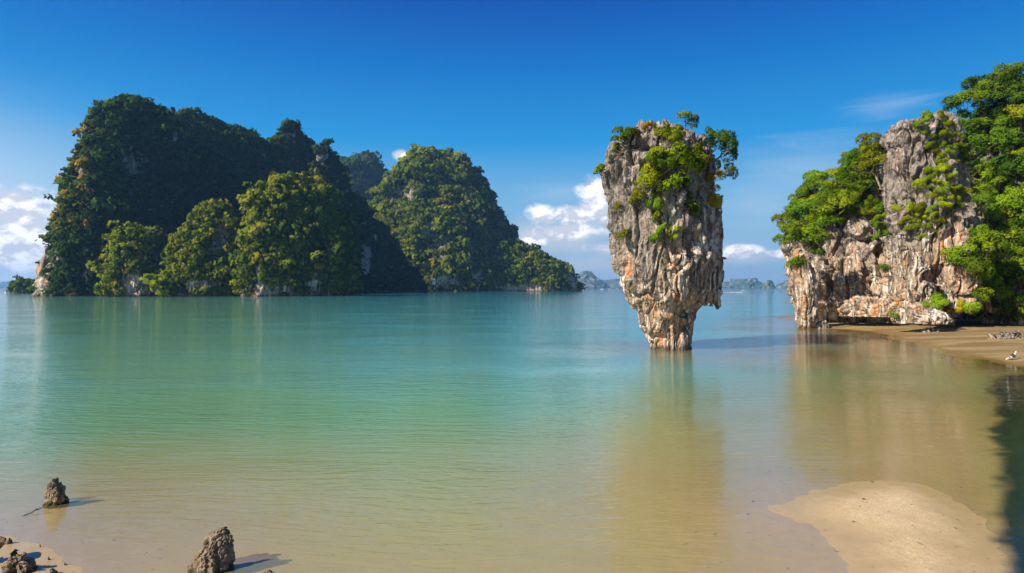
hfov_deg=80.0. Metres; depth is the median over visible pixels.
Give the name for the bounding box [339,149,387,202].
forest
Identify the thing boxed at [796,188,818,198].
broadleaf tree
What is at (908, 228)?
shrub
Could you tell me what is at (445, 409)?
sea water
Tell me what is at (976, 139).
broadleaf tree
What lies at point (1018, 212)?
shrub
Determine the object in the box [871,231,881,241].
shrub
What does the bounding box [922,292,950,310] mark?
shrub
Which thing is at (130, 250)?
forest
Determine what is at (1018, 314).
shrub
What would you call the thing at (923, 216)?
shrub
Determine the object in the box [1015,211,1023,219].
broadleaf tree
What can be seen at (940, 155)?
shrub
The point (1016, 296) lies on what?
broadleaf tree
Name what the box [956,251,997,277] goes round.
broadleaf tree
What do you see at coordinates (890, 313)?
shrub
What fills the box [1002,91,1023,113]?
broadleaf tree
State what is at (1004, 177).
broadleaf tree
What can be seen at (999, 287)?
shrub
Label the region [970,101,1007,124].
broadleaf tree
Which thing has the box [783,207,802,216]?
broadleaf tree
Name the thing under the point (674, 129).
shrub
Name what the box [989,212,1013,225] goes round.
broadleaf tree
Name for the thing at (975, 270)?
shrub
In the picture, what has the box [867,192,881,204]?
shrub
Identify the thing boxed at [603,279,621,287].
island
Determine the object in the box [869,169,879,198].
broadleaf tree
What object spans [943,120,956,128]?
shrub
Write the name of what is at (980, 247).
shrub
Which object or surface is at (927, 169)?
shrub
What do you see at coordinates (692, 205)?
shrub
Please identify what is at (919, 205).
shrub
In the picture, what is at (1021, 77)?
broadleaf tree
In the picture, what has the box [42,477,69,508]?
rock
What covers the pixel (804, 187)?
broadleaf tree
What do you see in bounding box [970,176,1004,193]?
broadleaf tree
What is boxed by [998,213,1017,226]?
shrub
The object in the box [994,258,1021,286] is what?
broadleaf tree
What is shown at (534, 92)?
sky
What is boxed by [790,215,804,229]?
broadleaf tree
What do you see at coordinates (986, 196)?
broadleaf tree
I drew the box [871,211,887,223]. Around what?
shrub
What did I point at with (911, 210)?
shrub
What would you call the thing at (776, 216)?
broadleaf tree
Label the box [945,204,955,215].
shrub
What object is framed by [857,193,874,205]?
shrub
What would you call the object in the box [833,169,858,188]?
broadleaf tree
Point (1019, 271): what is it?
broadleaf tree
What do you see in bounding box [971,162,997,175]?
shrub
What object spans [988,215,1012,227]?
shrub
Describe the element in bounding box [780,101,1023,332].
cliff
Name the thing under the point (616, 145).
shrub
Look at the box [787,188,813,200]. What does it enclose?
broadleaf tree
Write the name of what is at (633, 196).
shrub
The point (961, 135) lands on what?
shrub
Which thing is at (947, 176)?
shrub
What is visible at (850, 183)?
broadleaf tree
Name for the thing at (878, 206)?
shrub
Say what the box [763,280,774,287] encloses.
island
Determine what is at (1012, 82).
broadleaf tree
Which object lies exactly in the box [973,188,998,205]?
broadleaf tree
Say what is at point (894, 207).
shrub
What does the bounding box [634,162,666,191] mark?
shrub
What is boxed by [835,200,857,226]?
broadleaf tree
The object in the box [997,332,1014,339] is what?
boulder
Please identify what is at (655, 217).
shrub
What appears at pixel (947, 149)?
shrub
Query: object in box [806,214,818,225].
broadleaf tree
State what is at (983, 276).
shrub
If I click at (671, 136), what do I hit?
shrub
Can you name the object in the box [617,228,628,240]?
shrub
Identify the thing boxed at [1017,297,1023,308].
shrub
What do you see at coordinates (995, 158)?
broadleaf tree
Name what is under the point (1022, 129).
broadleaf tree
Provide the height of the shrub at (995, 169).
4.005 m
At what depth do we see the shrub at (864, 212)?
84.77 m
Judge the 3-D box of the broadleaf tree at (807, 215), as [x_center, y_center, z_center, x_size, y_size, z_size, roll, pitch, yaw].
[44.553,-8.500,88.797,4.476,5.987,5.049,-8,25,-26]
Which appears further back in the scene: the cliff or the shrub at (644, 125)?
the cliff
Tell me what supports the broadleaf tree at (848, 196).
on the cliff
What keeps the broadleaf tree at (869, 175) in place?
on the cliff
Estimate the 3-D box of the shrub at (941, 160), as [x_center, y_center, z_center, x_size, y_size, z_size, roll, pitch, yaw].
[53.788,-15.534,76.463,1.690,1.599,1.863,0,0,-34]
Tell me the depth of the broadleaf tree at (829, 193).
87.00 m
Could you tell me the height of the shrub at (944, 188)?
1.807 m
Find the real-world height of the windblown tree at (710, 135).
1.707 m
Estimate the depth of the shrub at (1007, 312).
77.69 m
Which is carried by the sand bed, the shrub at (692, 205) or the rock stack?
the rock stack
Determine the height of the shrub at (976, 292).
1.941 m
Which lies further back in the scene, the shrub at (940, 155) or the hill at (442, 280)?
the hill at (442, 280)
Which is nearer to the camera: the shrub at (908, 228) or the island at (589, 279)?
the shrub at (908, 228)
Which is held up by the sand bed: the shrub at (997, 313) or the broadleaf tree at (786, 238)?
the shrub at (997, 313)
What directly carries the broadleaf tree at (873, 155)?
on the cliff
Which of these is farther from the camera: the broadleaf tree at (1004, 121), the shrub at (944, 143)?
the broadleaf tree at (1004, 121)
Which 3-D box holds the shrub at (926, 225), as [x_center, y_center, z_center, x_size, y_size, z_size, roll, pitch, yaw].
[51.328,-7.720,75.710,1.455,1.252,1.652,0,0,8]
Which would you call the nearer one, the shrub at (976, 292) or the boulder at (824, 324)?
the shrub at (976, 292)
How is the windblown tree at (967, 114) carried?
on the cliff
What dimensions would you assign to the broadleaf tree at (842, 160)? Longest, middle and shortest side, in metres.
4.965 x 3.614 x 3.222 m
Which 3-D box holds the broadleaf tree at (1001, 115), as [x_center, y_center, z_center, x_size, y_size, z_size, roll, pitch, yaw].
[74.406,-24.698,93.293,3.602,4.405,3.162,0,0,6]
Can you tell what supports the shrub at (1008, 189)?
on the cliff
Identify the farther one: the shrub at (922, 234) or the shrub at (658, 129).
the shrub at (922, 234)
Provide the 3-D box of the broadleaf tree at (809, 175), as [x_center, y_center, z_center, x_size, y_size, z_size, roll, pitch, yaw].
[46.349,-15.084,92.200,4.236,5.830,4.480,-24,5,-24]
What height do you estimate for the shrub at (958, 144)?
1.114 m
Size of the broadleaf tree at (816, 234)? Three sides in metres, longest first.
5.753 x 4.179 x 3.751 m
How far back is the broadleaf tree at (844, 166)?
88.87 m
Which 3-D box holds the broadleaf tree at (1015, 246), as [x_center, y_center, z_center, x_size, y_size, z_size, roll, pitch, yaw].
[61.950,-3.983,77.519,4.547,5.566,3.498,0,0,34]
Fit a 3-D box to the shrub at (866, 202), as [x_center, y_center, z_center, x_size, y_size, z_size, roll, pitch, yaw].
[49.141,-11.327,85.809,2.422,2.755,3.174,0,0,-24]
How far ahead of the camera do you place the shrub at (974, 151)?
93.50 m
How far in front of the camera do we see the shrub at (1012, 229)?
76.33 m
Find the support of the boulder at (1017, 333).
on the sand bed
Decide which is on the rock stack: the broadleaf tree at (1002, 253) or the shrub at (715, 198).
the shrub at (715, 198)
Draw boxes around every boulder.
[815,320,828,328]
[987,332,997,338]
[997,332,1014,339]
[1007,330,1023,337]
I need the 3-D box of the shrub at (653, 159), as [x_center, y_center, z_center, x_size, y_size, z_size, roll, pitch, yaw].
[12.243,-10.362,49.471,3.104,1.855,2.089,0,0,8]
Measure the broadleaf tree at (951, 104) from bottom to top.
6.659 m
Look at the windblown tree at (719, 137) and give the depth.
51.55 m
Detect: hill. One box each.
[11,286,33,292]
[31,119,424,295]
[100,196,357,296]
[375,161,577,291]
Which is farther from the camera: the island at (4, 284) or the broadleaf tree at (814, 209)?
the island at (4, 284)
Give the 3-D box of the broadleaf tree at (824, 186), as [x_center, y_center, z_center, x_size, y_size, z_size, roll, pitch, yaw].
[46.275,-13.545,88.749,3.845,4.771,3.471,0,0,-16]
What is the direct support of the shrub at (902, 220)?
on the cliff
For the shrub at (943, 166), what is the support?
on the cliff
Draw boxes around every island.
[0,281,8,287]
[577,271,609,287]
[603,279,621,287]
[722,278,764,287]
[748,282,754,287]
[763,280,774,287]
[775,280,788,287]
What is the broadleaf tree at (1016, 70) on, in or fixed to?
on the cliff
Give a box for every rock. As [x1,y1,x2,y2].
[0,536,6,548]
[1,552,38,572]
[5,538,12,543]
[10,549,18,557]
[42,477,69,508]
[50,568,57,572]
[187,527,235,572]
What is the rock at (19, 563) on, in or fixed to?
on the sand bed
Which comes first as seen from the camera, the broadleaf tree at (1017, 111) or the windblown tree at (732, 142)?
the windblown tree at (732, 142)
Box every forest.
[7,274,34,292]
[28,93,428,295]
[85,171,364,296]
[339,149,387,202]
[365,143,585,291]
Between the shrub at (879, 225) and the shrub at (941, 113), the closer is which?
the shrub at (941, 113)
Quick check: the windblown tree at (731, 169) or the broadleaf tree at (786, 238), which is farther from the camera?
the broadleaf tree at (786, 238)
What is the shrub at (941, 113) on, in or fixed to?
on the cliff
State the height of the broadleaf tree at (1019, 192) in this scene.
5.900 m
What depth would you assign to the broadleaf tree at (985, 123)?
93.41 m
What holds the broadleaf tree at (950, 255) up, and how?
on the cliff
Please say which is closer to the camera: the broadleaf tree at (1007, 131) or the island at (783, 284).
the broadleaf tree at (1007, 131)
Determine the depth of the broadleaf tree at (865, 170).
86.18 m
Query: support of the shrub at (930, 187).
on the cliff
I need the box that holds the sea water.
[0,288,1023,528]
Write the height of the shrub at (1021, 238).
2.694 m
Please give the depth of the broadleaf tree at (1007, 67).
93.45 m
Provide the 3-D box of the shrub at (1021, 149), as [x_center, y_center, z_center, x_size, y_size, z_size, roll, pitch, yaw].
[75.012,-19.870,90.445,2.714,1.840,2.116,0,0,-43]
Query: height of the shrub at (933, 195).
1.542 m
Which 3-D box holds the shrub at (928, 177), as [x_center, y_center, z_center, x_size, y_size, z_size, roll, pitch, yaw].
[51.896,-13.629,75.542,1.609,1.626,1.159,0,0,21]
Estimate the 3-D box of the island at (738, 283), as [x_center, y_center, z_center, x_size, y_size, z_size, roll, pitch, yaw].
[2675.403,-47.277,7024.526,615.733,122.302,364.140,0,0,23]
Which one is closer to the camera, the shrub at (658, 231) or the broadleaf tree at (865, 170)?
the shrub at (658, 231)
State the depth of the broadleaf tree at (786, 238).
81.61 m
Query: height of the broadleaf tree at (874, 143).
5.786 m
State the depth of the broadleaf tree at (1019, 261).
75.26 m
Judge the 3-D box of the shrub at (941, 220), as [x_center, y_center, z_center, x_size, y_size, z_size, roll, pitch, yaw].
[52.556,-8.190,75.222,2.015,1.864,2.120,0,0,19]
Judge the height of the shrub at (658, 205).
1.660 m
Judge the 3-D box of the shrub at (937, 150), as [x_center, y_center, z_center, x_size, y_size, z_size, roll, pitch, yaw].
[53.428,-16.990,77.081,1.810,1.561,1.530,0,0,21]
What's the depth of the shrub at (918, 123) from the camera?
76.09 m
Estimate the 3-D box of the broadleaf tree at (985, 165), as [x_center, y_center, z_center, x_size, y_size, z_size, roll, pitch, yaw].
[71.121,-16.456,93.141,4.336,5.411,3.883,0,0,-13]
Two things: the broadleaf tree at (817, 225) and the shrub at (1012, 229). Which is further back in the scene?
the broadleaf tree at (817, 225)
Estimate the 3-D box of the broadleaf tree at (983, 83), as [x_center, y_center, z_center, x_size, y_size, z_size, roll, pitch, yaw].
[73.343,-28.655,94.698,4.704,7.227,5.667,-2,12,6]
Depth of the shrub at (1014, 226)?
76.30 m
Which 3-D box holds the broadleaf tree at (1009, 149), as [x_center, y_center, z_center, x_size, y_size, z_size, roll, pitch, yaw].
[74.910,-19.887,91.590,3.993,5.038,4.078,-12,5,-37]
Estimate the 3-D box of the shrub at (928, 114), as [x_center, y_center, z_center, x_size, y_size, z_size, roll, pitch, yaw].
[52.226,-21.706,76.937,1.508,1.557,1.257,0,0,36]
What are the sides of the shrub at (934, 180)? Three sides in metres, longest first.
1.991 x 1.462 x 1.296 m
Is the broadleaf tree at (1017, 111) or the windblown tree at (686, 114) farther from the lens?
the broadleaf tree at (1017, 111)
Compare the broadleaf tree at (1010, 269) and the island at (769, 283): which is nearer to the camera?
the broadleaf tree at (1010, 269)
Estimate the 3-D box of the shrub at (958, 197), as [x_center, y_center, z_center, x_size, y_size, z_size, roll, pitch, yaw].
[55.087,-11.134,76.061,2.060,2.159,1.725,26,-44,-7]
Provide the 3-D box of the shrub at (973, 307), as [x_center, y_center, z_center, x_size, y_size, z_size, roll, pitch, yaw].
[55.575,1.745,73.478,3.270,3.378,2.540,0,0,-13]
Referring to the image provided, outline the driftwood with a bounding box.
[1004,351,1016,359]
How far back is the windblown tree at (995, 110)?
92.78 m
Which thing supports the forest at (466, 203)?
on the hill at (442, 280)
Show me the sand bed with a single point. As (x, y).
(688, 500)
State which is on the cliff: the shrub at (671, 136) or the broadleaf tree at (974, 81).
the broadleaf tree at (974, 81)
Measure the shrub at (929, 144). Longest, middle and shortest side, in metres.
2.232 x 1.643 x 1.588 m
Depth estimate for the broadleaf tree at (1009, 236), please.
76.02 m
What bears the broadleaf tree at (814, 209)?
on the cliff
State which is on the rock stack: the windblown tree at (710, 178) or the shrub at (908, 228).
the windblown tree at (710, 178)
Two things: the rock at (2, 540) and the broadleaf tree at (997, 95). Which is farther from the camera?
the broadleaf tree at (997, 95)
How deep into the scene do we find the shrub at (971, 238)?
73.22 m
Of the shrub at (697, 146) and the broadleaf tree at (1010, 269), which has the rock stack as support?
the shrub at (697, 146)
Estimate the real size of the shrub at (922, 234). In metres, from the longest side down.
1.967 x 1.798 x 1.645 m
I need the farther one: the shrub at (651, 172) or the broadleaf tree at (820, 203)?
the broadleaf tree at (820, 203)
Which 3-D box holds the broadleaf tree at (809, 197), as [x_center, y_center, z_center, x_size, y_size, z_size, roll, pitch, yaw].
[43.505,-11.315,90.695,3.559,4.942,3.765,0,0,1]
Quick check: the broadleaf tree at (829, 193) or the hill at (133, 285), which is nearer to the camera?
the broadleaf tree at (829, 193)
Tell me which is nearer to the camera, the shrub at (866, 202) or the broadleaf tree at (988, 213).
the broadleaf tree at (988, 213)
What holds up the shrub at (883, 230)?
on the cliff
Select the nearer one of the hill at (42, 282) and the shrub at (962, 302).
the shrub at (962, 302)
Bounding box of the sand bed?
[0,316,1023,572]
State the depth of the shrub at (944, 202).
74.01 m
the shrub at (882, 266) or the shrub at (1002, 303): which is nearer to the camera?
the shrub at (1002, 303)
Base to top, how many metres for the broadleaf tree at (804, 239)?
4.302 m
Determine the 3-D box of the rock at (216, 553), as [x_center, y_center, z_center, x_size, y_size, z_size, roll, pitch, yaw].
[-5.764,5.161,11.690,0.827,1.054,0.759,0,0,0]
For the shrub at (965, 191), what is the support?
on the cliff
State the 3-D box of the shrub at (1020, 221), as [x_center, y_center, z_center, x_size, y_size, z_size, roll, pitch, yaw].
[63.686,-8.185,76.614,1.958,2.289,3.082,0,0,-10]
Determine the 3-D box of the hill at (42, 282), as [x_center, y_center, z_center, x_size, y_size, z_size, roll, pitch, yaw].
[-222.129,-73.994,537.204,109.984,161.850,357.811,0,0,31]
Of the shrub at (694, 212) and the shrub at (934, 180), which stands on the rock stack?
the shrub at (694, 212)
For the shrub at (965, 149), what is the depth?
79.00 m
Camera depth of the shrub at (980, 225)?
74.58 m
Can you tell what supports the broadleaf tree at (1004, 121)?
on the cliff
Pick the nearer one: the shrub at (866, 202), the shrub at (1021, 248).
the shrub at (1021, 248)
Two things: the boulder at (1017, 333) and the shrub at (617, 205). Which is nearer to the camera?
the shrub at (617, 205)
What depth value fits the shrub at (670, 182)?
49.43 m
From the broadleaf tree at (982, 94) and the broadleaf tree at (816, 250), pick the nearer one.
the broadleaf tree at (816, 250)
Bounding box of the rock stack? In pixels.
[600,119,726,350]
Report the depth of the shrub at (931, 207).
74.91 m
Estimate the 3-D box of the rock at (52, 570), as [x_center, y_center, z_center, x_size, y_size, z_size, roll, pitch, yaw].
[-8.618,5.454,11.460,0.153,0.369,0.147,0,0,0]
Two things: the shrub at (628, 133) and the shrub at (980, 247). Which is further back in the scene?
the shrub at (980, 247)
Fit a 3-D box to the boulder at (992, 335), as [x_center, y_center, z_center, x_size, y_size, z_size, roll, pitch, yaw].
[47.080,4.919,59.627,1.564,1.131,0.931,0,0,-21]
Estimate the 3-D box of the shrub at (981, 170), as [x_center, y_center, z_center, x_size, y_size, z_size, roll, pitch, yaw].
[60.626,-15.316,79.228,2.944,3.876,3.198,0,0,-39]
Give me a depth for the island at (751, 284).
4851.15 m
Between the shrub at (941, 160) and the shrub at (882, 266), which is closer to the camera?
the shrub at (941, 160)
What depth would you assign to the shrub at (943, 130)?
76.76 m
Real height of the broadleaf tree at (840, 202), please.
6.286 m
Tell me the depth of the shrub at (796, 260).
79.49 m
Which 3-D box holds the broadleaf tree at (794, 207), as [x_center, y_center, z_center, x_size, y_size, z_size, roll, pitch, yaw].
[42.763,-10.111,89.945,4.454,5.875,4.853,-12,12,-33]
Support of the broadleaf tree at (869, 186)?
on the cliff
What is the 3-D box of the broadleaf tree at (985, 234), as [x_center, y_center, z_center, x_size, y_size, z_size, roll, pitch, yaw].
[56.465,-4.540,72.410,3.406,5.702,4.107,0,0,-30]
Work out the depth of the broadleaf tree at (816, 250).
80.08 m
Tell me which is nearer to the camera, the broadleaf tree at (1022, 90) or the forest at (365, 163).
the broadleaf tree at (1022, 90)
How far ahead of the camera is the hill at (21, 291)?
571.00 m
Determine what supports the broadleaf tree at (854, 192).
on the cliff
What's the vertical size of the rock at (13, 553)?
0.419 m
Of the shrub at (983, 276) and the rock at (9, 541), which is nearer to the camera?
the rock at (9, 541)
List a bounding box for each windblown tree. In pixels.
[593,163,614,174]
[675,110,699,137]
[699,126,728,147]
[702,129,737,152]
[705,170,726,191]
[711,137,738,166]
[713,159,738,179]
[957,109,977,127]
[959,118,982,141]
[972,126,989,133]
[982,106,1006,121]
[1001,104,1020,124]
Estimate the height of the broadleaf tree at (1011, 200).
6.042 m
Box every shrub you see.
[609,126,637,148]
[609,142,623,157]
[614,201,621,209]
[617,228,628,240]
[628,187,645,204]
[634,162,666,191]
[641,121,657,131]
[644,151,679,169]
[644,192,665,209]
[646,141,705,181]
[649,222,668,242]
[651,208,663,222]
[653,124,669,139]
[657,129,681,147]
[657,170,692,196]
[665,225,679,239]
[668,125,685,134]
[682,191,701,210]
[687,206,701,215]
[691,143,710,163]
[707,193,722,207]
[786,254,807,268]
[851,199,873,212]
[856,208,877,219]
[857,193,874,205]
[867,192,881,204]
[871,199,884,217]
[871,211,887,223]
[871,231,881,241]
[872,222,885,229]
[878,263,891,273]
[879,227,889,235]
[887,310,897,318]
[891,204,902,211]
[897,215,909,224]
[903,222,922,231]
[905,201,915,212]
[907,216,921,222]
[908,201,925,210]
[911,177,928,190]
[911,209,922,216]
[912,117,929,127]
[915,126,928,135]
[916,228,927,237]
[920,110,932,118]
[920,222,932,228]
[921,209,938,221]
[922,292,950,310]
[923,137,937,149]
[923,165,939,174]
[924,190,939,199]
[924,204,937,213]
[925,171,938,180]
[926,185,935,190]
[927,147,941,156]
[932,178,941,183]
[932,216,948,226]
[934,140,947,147]
[934,157,949,163]
[934,162,952,175]
[934,181,950,194]
[935,152,945,158]
[936,127,949,138]
[937,194,954,208]
[938,110,948,121]
[938,120,943,127]
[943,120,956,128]
[944,144,958,154]
[945,172,957,179]
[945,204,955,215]
[946,130,958,137]
[950,177,962,192]
[950,299,966,313]
[951,142,964,146]
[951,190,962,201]
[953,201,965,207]
[956,152,969,159]
[957,132,966,139]
[957,186,974,197]
[959,145,970,153]
[961,257,985,275]
[961,291,990,315]
[963,159,975,164]
[964,156,995,182]
[965,230,981,248]
[967,224,989,236]
[969,147,989,156]
[969,257,993,281]
[970,287,994,301]
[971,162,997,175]
[977,242,995,262]
[977,268,1002,285]
[977,283,1000,297]
[981,160,1010,181]
[986,307,1007,319]
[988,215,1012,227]
[988,273,1005,284]
[991,282,1015,301]
[991,294,1014,311]
[993,225,1023,240]
[998,206,1017,218]
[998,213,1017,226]
[998,307,1015,319]
[1002,175,1023,186]
[1003,185,1020,198]
[1004,275,1022,291]
[1010,208,1023,216]
[1010,218,1023,239]
[1010,305,1023,323]
[1012,147,1023,152]
[1012,218,1023,225]
[1012,240,1023,254]
[1017,234,1023,245]
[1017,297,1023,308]
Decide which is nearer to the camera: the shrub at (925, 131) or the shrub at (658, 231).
the shrub at (658, 231)
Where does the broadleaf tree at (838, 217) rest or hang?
on the cliff
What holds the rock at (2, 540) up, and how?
on the sand bed
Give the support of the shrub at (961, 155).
on the cliff
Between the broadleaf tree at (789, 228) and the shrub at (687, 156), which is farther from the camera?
the broadleaf tree at (789, 228)
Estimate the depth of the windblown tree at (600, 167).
52.34 m
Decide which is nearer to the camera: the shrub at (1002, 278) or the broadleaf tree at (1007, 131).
the shrub at (1002, 278)
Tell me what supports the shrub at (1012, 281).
on the cliff
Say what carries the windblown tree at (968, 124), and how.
on the cliff
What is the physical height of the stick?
0.214 m
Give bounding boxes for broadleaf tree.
[771,213,796,240]
[772,231,801,255]
[779,220,806,248]
[782,199,815,220]
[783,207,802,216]
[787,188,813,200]
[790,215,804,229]
[793,195,816,213]
[795,175,825,198]
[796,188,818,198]
[799,208,831,226]
[800,229,820,249]
[801,224,830,250]
[802,169,833,182]
[805,242,826,260]
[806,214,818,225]
[809,190,839,227]
[814,194,834,205]
[814,216,840,229]
[815,188,839,206]
[817,179,839,191]
[818,180,850,206]
[818,193,853,238]
[819,211,844,239]
[824,165,853,179]
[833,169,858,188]
[834,188,861,216]
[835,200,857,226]
[837,151,856,163]
[840,147,865,168]
[840,189,864,213]
[841,160,858,171]
[842,176,867,189]
[847,149,886,189]
[850,143,872,158]
[852,165,875,179]
[854,160,879,178]
[854,178,881,199]
[855,132,883,171]
[855,172,881,199]
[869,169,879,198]
[939,91,970,118]
[939,242,978,284]
[953,83,1004,127]
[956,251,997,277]
[959,117,993,145]
[960,73,997,100]
[960,130,1010,170]
[967,79,1006,117]
[969,160,994,193]
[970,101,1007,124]
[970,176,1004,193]
[970,190,995,217]
[972,226,1012,257]
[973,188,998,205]
[974,203,1003,229]
[975,168,1013,193]
[980,236,1013,264]
[986,83,1023,122]
[986,112,1006,122]
[987,194,1023,228]
[989,126,1023,162]
[989,154,1021,189]
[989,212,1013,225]
[990,62,1023,80]
[990,235,1021,262]
[991,226,1019,260]
[991,259,1018,284]
[992,74,1023,104]
[993,65,1023,84]
[993,115,1022,128]
[993,137,1023,153]
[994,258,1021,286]
[995,151,1023,185]
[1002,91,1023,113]
[1003,103,1023,135]
[1007,79,1023,102]
[1007,292,1023,323]
[1008,256,1023,297]
[1010,182,1023,199]
[1013,115,1023,147]
[1014,265,1023,278]
[1015,74,1023,85]
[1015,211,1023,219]
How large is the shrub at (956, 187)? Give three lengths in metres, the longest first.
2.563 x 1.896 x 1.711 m
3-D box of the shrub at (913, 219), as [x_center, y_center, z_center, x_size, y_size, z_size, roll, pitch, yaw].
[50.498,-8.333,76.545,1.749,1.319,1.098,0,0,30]
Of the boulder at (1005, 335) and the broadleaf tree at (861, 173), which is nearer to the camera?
the boulder at (1005, 335)
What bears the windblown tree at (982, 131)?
on the cliff
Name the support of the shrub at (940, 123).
on the cliff
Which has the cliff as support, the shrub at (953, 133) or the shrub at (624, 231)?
the shrub at (953, 133)
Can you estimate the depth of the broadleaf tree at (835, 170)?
89.53 m
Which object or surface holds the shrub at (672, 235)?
on the rock stack
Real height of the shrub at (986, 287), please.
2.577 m
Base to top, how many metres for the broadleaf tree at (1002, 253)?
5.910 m
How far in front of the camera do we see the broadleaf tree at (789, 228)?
80.81 m
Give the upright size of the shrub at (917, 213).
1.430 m
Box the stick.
[22,507,41,515]
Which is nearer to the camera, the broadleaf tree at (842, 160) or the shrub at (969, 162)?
the shrub at (969, 162)
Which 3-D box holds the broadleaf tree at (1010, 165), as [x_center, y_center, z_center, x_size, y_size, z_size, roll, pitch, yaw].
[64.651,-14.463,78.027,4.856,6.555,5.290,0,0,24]
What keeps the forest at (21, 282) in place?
on the hill at (21, 291)
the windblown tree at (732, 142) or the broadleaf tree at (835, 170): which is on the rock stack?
the windblown tree at (732, 142)
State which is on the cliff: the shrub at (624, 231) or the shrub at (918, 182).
the shrub at (918, 182)
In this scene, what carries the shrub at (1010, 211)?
on the cliff
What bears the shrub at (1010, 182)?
on the cliff
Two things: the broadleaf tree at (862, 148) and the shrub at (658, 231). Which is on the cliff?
the broadleaf tree at (862, 148)
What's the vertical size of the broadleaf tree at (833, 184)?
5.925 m
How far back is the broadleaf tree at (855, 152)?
88.61 m
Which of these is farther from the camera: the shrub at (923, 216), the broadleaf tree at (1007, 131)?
the broadleaf tree at (1007, 131)
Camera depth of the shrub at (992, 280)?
72.51 m

